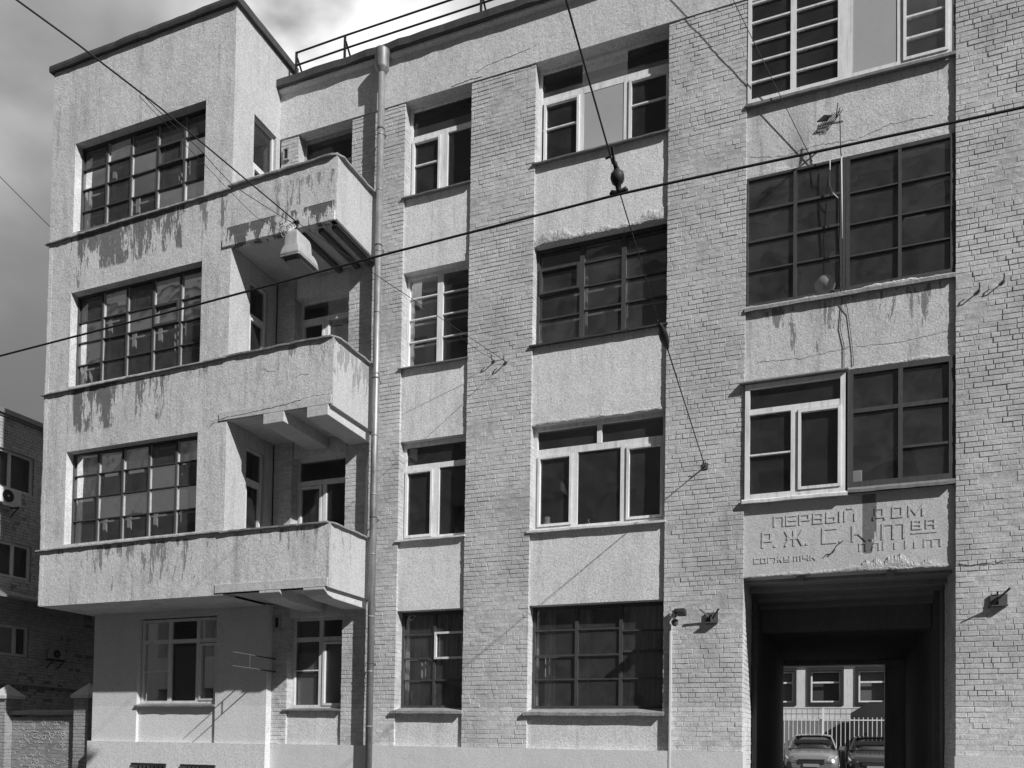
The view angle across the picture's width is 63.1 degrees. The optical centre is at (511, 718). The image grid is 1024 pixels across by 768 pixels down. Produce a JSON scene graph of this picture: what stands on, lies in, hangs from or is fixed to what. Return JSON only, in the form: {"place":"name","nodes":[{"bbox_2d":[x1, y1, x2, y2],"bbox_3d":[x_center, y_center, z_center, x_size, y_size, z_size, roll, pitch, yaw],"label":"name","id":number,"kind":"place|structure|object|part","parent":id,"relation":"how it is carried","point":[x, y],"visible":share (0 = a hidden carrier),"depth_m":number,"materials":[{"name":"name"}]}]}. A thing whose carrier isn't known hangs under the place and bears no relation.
{"place":"outdoors","nodes":[
{"label":"outdoors","id":0,"kind":"place"},
{"bbox_2d":[0,177,49,226],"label":"sky wire","id":1,"kind":"object","parent":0,"point":[24,201],"visible":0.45,"depth_m":22.94,"materials":[{"name":"metal"}]},
{"bbox_2d":[0,0,513,422],"label":"sky","id":2,"kind":"structure","parent":0,"point":[29,45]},
{"bbox_2d":[35,0,1023,767],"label":"apartment building","id":3,"kind":"structure","parent":0,"point":[301,478],"depth_m":15.52,"materials":[{"name":"brick"}]},
{"bbox_2d":[71,436,197,543],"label":"window","id":4,"kind":"structure","parent":3,"relation":"in","point":[164,493],"depth_m":16.95,"materials":[{"name":"glass"}]},
{"bbox_2d":[75,267,201,385],"bbox_3d":[-7.517,-7.900,17.138,3.455,1.990,0.387,0,-2,21],"label":"window","id":5,"kind":"structure","parent":3,"relation":"in","point":[181,289],"depth_m":17.06,"materials":[{"name":"glass"}]},
{"bbox_2d":[80,108,205,230],"bbox_3d":[-7.469,-11.134,17.227,3.455,1.900,0.387,0,-2,21],"label":"window","id":6,"kind":"structure","parent":3,"relation":"in","point":[146,166],"depth_m":17.15,"materials":[{"name":"paint"}]},
{"bbox_2d":[134,617,216,706],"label":"window","id":7,"kind":"structure","parent":3,"relation":"in","point":[188,684],"depth_m":17.86,"materials":[{"name":"white paint"}]},
{"bbox_2d":[245,448,261,527],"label":"window","id":8,"kind":"structure","parent":3,"relation":"in","point":[255,485],"depth_m":16.83,"materials":[{"name":"white paint"}]},
{"bbox_2d":[232,651,275,672],"bbox_3d":[-5.060,-1.106,16.398,0.040,0.300,1.290,0,-2,21],"label":"flag bracket","id":9,"kind":"object","parent":3,"relation":"attached to","point":[256,656],"visible":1,"depth_m":16.41,"materials":[{"name":"metal"}]},
{"bbox_2d":[249,281,265,349],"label":"window","id":10,"kind":"structure","parent":3,"relation":"in","point":[260,324],"depth_m":16.93,"materials":[{"name":"white paint"}]},
{"bbox_2d":[253,117,273,175],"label":"window","id":11,"kind":"structure","parent":3,"relation":"in","point":[256,169],"depth_m":17.07,"materials":[{"name":"white paint"}]},
{"bbox_2d":[282,616,342,710],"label":"window","id":12,"kind":"structure","parent":3,"relation":"in","point":[312,666],"depth_m":16.86,"materials":[{"name":"white paint"}]},
{"bbox_2d":[296,455,345,523],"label":"window","id":13,"kind":"structure","parent":3,"relation":"in","point":[322,485],"depth_m":16.99,"materials":[{"name":"white paint"}]},
{"bbox_2d":[301,293,348,339],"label":"window","id":14,"kind":"structure","parent":3,"relation":"in","point":[325,321],"depth_m":17.09,"materials":[{"name":"white paint"}]},
{"bbox_2d":[304,129,352,161],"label":"window","id":15,"kind":"structure","parent":3,"relation":"in","point":[334,136],"depth_m":17.22,"materials":[{"name":"grey paint"}]},
{"bbox_2d":[390,610,463,713],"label":"window","id":16,"kind":"structure","parent":3,"relation":"in","point":[426,680],"depth_m":16.20,"materials":[{"name":"glass"}]},
{"bbox_2d":[394,436,465,541],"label":"window","id":17,"kind":"structure","parent":3,"relation":"in","point":[434,469],"depth_m":15.99,"materials":[{"name":"white paint"}]},
{"bbox_2d":[397,265,468,369],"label":"window","id":18,"kind":"structure","parent":3,"relation":"in","point":[414,283],"depth_m":16.22,"materials":[{"name":"white paint"}]},
{"bbox_2d":[401,92,471,199],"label":"window","id":19,"kind":"structure","parent":3,"relation":"in","point":[441,131],"depth_m":16.21,"materials":[{"name":"white paint"}]},
{"bbox_2d":[543,517,550,523],"bbox_3d":[0.645,-3.582,15.305,0.154,0.220,0.158,0,-2,21],"label":"flower pot","id":20,"kind":"object","parent":3,"relation":"in","point":[547,520],"visible":0.62,"depth_m":15.26,"materials":[{"name":"grey paint"}]},
{"bbox_2d":[522,601,663,715],"bbox_3d":[1.504,-1.032,14.796,2.530,1.991,0.696,0,-2,21],"label":"window","id":21,"kind":"structure","parent":3,"relation":"in","point":[646,630],"depth_m":14.83,"materials":[{"name":"glass"}]},
{"bbox_2d":[526,411,665,533],"bbox_3d":[1.491,-4.321,14.724,2.515,1.990,0.288,0,-2,21],"label":"window","id":22,"kind":"structure","parent":3,"relation":"in","point":[572,452],"depth_m":14.80,"materials":[{"name":"white paint"}]},
{"bbox_2d":[529,223,667,347],"bbox_3d":[1.580,-7.669,14.914,2.515,1.905,0.497,0,-2,21],"label":"window","id":23,"kind":"structure","parent":3,"relation":"in","point":[582,270],"depth_m":15.04,"materials":[{"name":"paint"}]},
{"bbox_2d":[531,34,669,165],"bbox_3d":[1.604,-11.044,14.941,2.515,1.914,0.369,0,-2,21],"label":"window","id":24,"kind":"structure","parent":3,"relation":"in","point":[611,80],"depth_m":15.02,"materials":[{"name":"white paint"}]},
{"bbox_2d":[668,612,671,767],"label":"conduit","id":25,"kind":"object","parent":3,"relation":"attached to","point":[670,674],"visible":1,"depth_m":13.97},
{"bbox_2d":[671,608,686,625],"bbox_3d":[2.751,-1.692,13.779,0.248,0.320,0.460,0,-2,21],"label":"security camera","id":26,"kind":"object","parent":3,"relation":"attached to","point":[679,612],"visible":1,"depth_m":13.73,"materials":[{"name":"black metal"}]},
{"bbox_2d":[702,460,707,468],"bbox_3d":[3.200,-4.223,13.859,0.090,0.118,0.159,0,-2,21],"label":"wall anchor","id":27,"kind":"object","parent":3,"relation":"attached to","point":[705,466],"depth_m":13.90,"materials":[{"name":"metal"}]},
{"bbox_2d":[565,0,704,463],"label":"span wire","id":28,"kind":"object","parent":27,"relation":"attached to","point":[617,177],"visible":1,"depth_m":7.79,"materials":[{"name":"metal"}]},
{"bbox_2d":[0,106,1023,356],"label":"contact wire","id":29,"kind":"object","parent":28,"relation":"hanging from","point":[550,212],"visible":1,"depth_m":8.00,"materials":[{"name":"metal"}]},
{"bbox_2d":[700,608,718,623],"bbox_3d":[3.260,-1.690,13.735,0.325,0.229,0.177,0,-2,21],"label":"floodlight","id":30,"kind":"object","parent":3,"relation":"attached to","point":[711,617],"depth_m":13.75,"materials":[{"name":"metal"}]},
{"bbox_2d":[733,0,812,161],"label":"drop wire","id":31,"kind":"object","parent":3,"relation":"attached to","point":[772,79],"visible":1,"depth_m":13.61,"materials":[{"name":"rubber"}]},
{"bbox_2d":[741,367,847,504],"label":"window","id":32,"kind":"structure","parent":3,"relation":"in","point":[835,489],"depth_m":13.37,"materials":[{"name":"white paint"}]},
{"bbox_2d":[745,157,845,306],"bbox_3d":[4.600,-7.873,13.574,1.535,2.160,0.070,0,-2,21],"label":"window","id":33,"kind":"structure","parent":3,"relation":"in","point":[795,233],"depth_m":13.54,"materials":[{"name":"paint"}]},
{"bbox_2d":[814,274,835,292],"bbox_3d":[5.097,-7.059,13.583,0.333,0.312,0.340,0,-2,21],"label":"round bundle","id":34,"kind":"object","parent":3,"relation":"in","point":[826,282],"visible":0.77,"depth_m":13.47,"materials":[{"name":"grey"}]},
{"bbox_2d":[812,102,842,238],"bbox_3d":[4.965,-8.627,13.076,0.555,2.111,0.274,1,-2,-8],"label":"tv aerial","id":35,"kind":"object","parent":3,"relation":"attached to","point":[823,118],"visible":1,"depth_m":13.11,"materials":[{"name":"black metal"}]},
{"bbox_2d":[838,165,853,365],"bbox_3d":[5.287,-7.192,13.219,0.257,3.240,0.058,1,-2,-7],"label":"hanging cord","id":36,"kind":"object","parent":35,"relation":"hanging from","point":[840,267],"visible":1,"depth_m":13.20,"materials":[{"name":"rubber"}]},
{"bbox_2d":[829,161,838,198],"bbox_3d":[5.133,-8.596,13.292,0.142,0.674,0.026,0,-2,21],"label":"hanging cord","id":37,"kind":"object","parent":3,"relation":"hanging from","point":[829,180],"visible":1,"depth_m":13.31,"materials":[{"name":"white paint"}]},
{"bbox_2d":[840,272,843,344],"bbox_3d":[5.222,-6.319,13.200,0.071,1.491,0.117,0,-2,21],"label":"hanging cord","id":38,"kind":"object","parent":3,"relation":"hanging from","point":[841,309],"visible":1,"depth_m":13.24,"materials":[{"name":"rubber"}]},
{"bbox_2d":[744,132,955,311],"bbox_3d":[5.314,-7.818,13.280,3.100,2.265,0.164,0,-2,21],"label":"window","id":39,"kind":"structure","parent":3,"relation":"in","point":[914,226],"depth_m":13.00,"materials":[{"name":"paint"}]},
{"bbox_2d":[746,0,955,108],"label":"window","id":40,"kind":"structure","parent":3,"relation":"in","point":[872,39],"depth_m":13.25,"materials":[{"name":"white paint"}]},
{"bbox_2d":[853,470,861,481],"bbox_3d":[5.466,-3.832,13.244,0.160,0.190,0.080,0,-2,21],"label":"paper box","id":41,"kind":"object","parent":3,"relation":"in","point":[857,475],"visible":0.77,"depth_m":13.20,"materials":[{"name":"grey paper"}]},
{"bbox_2d":[847,355,955,491],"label":"window","id":42,"kind":"structure","parent":3,"relation":"in","point":[945,478],"depth_m":12.86,"materials":[{"name":"paint"}]},
{"bbox_2d":[987,587,1010,608],"bbox_3d":[7.092,-1.752,12.154,0.265,0.258,0.316,0,-2,21],"label":"floodlight","id":43,"kind":"object","parent":3,"relation":"attached to","point":[998,600],"depth_m":12.24,"materials":[{"name":"metal"}]},
{"bbox_3d":[-0.136,-6.561,15.256,0.060,0.105,0.148,0,-2,21],"label":"wall hook","id":44,"kind":"object","parent":3,"relation":"attached to","visible":0},
{"bbox_2d":[300,224,502,359],"bbox_3d":[-1.454,-6.473,13.007,0.010,0.319,5.233,0,-2,30],"label":"lamp cable","id":45,"kind":"object","parent":44,"relation":"hanging from","point":[391,285],"visible":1,"depth_m":12.30,"materials":[{"name":"metal"}]},
{"bbox_2d":[279,220,317,274],"bbox_3d":[-2.769,-6.125,10.820,0.346,0.555,0.450,0,-2,21],"label":"street lamp","id":46,"kind":"object","parent":45,"relation":"hanging from","point":[297,257],"visible":0.99,"depth_m":10.68,"materials":[{"name":"metal"}]},
{"bbox_2d":[139,96,284,232],"bbox_3d":[-3.339,-6.189,9.508,0.058,0.111,2.462,0,-2,20],"label":"lamp cable","id":47,"kind":"object","parent":46,"relation":"attached to","point":[202,162],"visible":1,"depth_m":9.20,"materials":[{"name":"rubber"}]},
{"label":"courtyard ground","id":48,"kind":"structure","parent":0,"visible":0},
{"bbox_2d":[783,734,844,767],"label":"parked car","id":49,"kind":"object","parent":48,"relation":"on","point":[813,751],"visible":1,"depth_m":29.08,"materials":[{"name":"silver metal"}]},
{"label":"windows","id":50,"kind":"part","parent":49,"relation":"part of","materials":[{"name":"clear glass"}]},
{"bbox_2d":[783,665,883,767],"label":"courtyard building","id":51,"kind":"structure","parent":48,"relation":"on","point":[857,686],"depth_m":33.78,"materials":[{"name":"paint"}]},
{"bbox_2d":[783,668,796,704],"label":"window","id":52,"kind":"structure","parent":51,"relation":"in","point":[790,674],"depth_m":34.38,"materials":[{"name":"black glass"}]},
{"bbox_2d":[808,667,843,704],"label":"window","id":53,"kind":"structure","parent":51,"relation":"in","point":[825,685],"depth_m":33.94,"materials":[{"name":"black glass"}]},
{"bbox_2d":[855,667,883,704],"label":"window","id":54,"kind":"structure","parent":51,"relation":"in","point":[869,681],"depth_m":33.34,"materials":[{"name":"white metal"}]},
{"bbox_2d":[783,708,883,767],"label":"courtyard fence","id":55,"kind":"object","parent":48,"relation":"on","point":[827,720],"visible":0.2,"depth_m":30.77,"materials":[{"name":"grey metal"}]},
{"bbox_2d":[841,736,883,767],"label":"parked car","id":56,"kind":"object","parent":48,"relation":"on","point":[865,751],"visible":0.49,"depth_m":29.02,"materials":[{"name":"paint"}]},
{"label":"windows","id":57,"kind":"part","parent":56,"relation":"part of","materials":[{"name":"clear glass"}]},
{"bbox_2d":[850,702,883,745],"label":"garden shed","id":58,"kind":"structure","parent":48,"relation":"on","point":[870,710],"depth_m":30.92,"materials":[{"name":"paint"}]},
{"bbox_2d":[790,708,857,721],"bbox_3d":[12.643,-0.137,32.121,10.008,0.511,0.022,0,-2,21],"label":"terrace railing","id":59,"kind":"object","parent":58,"relation":"on","point":[818,711],"visible":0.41,"depth_m":32.40,"materials":[{"name":"metal"}]},
{"label":"side yard ground","id":60,"kind":"structure","parent":0,"visible":0},
{"bbox_2d":[0,683,92,767],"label":"brick fence","id":61,"kind":"object","parent":60,"relation":"on","point":[43,742],"visible":0.94,"depth_m":19.72,"materials":[{"name":"brick"}]},
{"bbox_2d":[0,406,94,716],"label":"brick building","id":62,"kind":"structure","parent":60,"relation":"on","point":[31,632],"depth_m":22.18,"materials":[{"name":"brick"}]},
{"bbox_2d":[0,486,20,517],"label":"air conditioner","id":63,"kind":"object","parent":62,"relation":"attached to","point":[10,497],"visible":1,"depth_m":21.26,"materials":[{"name":"white metal"}]},
{"bbox_2d":[0,624,27,656],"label":"window","id":64,"kind":"structure","parent":62,"relation":"in","point":[13,628],"depth_m":21.80,"materials":[{"name":"white paint"}]},
{"bbox_2d":[0,540,29,580],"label":"window","id":65,"kind":"structure","parent":62,"relation":"in","point":[11,545],"depth_m":21.74,"materials":[{"name":"white paint"}]},
{"bbox_2d":[0,448,32,495],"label":"window","id":66,"kind":"structure","parent":62,"relation":"in","point":[8,458],"depth_m":21.78,"materials":[{"name":"white paint"}]},
{"bbox_2d":[46,648,64,668],"bbox_3d":[-12.399,-1.621,22.675,0.312,0.533,0.418,0,-2,21],"label":"air conditioner","id":67,"kind":"object","parent":62,"relation":"attached to","point":[56,654],"visible":1,"depth_m":22.56,"materials":[{"name":"grey paint"}]},
{"bbox_3d":[-18.760,-10.008,-2.712,47.600,22.600,12.600,0,-2,21],"label":"street building","id":68,"kind":"object","parent":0,"visible":0},
{"bbox_2d":[16,0,295,221],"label":"lamp cable","id":69,"kind":"object","parent":68,"relation":"attached to","point":[88,52],"visible":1,"depth_m":8.36,"materials":[{"name":"rubber"}]},
{"bbox_2d":[145,97,291,222],"bbox_3d":[-3.241,-6.281,9.544,0.050,0.243,2.491,0,-2,20],"label":"lamp cable","id":70,"kind":"object","parent":69,"relation":"hanging from","point":[213,164],"visible":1,"depth_m":9.27,"materials":[{"name":"rubber"}]}
]}

